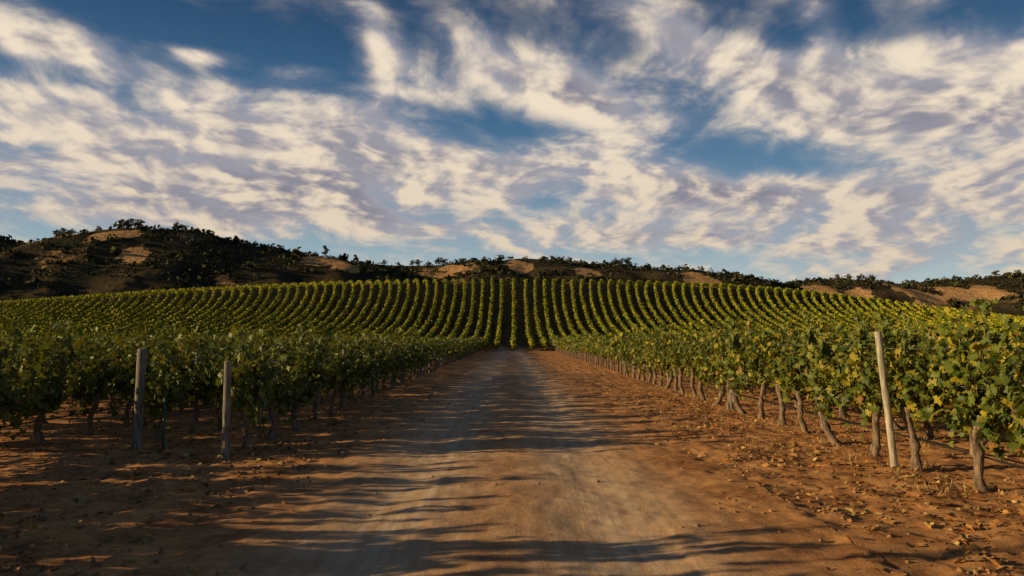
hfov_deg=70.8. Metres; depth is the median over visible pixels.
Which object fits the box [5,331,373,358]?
grapevine row
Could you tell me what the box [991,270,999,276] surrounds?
oak tree
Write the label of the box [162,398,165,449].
steel fence post
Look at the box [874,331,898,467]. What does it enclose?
wooden post
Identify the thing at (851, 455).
dry grass
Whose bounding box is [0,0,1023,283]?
sky
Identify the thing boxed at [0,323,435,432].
grapevine row
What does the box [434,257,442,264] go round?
oak tree
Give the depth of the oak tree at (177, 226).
454.96 m
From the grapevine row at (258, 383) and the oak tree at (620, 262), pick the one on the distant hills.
the oak tree at (620, 262)
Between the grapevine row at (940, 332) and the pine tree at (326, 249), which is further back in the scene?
the pine tree at (326, 249)
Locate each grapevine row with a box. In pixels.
[0,320,422,412]
[0,321,450,445]
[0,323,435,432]
[0,332,373,373]
[0,335,323,353]
[4,334,334,368]
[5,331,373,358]
[128,324,465,442]
[206,323,483,450]
[549,297,1023,491]
[564,298,1023,458]
[612,305,1023,410]
[672,329,1019,346]
[836,327,1021,339]
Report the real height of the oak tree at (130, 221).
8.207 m
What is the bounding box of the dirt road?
[130,348,907,575]
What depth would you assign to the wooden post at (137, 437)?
11.75 m
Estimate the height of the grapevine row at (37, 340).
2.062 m
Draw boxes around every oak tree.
[55,228,66,234]
[117,219,128,227]
[125,218,134,227]
[132,219,144,226]
[172,221,184,230]
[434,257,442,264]
[617,258,625,264]
[624,257,631,265]
[856,273,865,278]
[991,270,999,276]
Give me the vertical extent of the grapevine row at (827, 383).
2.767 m
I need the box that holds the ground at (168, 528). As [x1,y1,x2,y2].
[0,284,1023,575]
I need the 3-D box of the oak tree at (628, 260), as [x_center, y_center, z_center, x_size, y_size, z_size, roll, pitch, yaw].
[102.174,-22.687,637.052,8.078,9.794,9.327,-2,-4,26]
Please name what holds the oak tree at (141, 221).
on the distant hills
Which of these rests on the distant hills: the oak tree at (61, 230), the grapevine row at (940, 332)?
the oak tree at (61, 230)
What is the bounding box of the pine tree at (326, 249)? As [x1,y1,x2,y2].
[322,245,328,256]
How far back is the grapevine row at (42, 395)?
13.10 m
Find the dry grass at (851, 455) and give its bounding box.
[0,385,1017,561]
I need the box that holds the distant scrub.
[0,220,1023,313]
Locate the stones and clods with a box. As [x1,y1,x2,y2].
[0,380,1023,575]
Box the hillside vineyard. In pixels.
[0,278,1023,349]
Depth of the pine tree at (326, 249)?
456.54 m
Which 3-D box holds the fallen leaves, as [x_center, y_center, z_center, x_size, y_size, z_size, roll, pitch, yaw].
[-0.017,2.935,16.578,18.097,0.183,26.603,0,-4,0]
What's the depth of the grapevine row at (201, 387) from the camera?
13.58 m
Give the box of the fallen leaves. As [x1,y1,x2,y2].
[0,379,1023,575]
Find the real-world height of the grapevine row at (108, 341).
2.083 m
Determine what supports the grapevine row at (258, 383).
on the ground at (168, 528)
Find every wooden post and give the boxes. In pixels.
[132,348,146,449]
[221,361,231,459]
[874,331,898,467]
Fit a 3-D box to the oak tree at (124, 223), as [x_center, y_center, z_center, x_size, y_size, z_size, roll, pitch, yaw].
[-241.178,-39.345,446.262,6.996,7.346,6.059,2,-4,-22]
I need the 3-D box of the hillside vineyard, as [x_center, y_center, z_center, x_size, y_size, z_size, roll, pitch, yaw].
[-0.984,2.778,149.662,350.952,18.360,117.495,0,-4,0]
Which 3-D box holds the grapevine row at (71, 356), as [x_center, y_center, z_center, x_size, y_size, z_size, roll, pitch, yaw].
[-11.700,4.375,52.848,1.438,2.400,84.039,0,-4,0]
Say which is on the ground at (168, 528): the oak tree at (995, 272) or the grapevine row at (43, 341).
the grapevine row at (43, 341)
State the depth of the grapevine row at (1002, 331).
22.81 m
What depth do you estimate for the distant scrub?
451.39 m
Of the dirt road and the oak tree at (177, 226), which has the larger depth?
the oak tree at (177, 226)
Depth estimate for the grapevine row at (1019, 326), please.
16.82 m
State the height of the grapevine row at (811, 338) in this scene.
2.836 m
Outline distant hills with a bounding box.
[0,228,1023,315]
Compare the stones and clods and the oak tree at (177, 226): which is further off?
the oak tree at (177, 226)
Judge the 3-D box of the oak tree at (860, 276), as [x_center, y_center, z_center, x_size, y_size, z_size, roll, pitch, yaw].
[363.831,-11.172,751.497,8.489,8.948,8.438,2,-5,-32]
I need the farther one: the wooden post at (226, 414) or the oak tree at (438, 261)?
the oak tree at (438, 261)

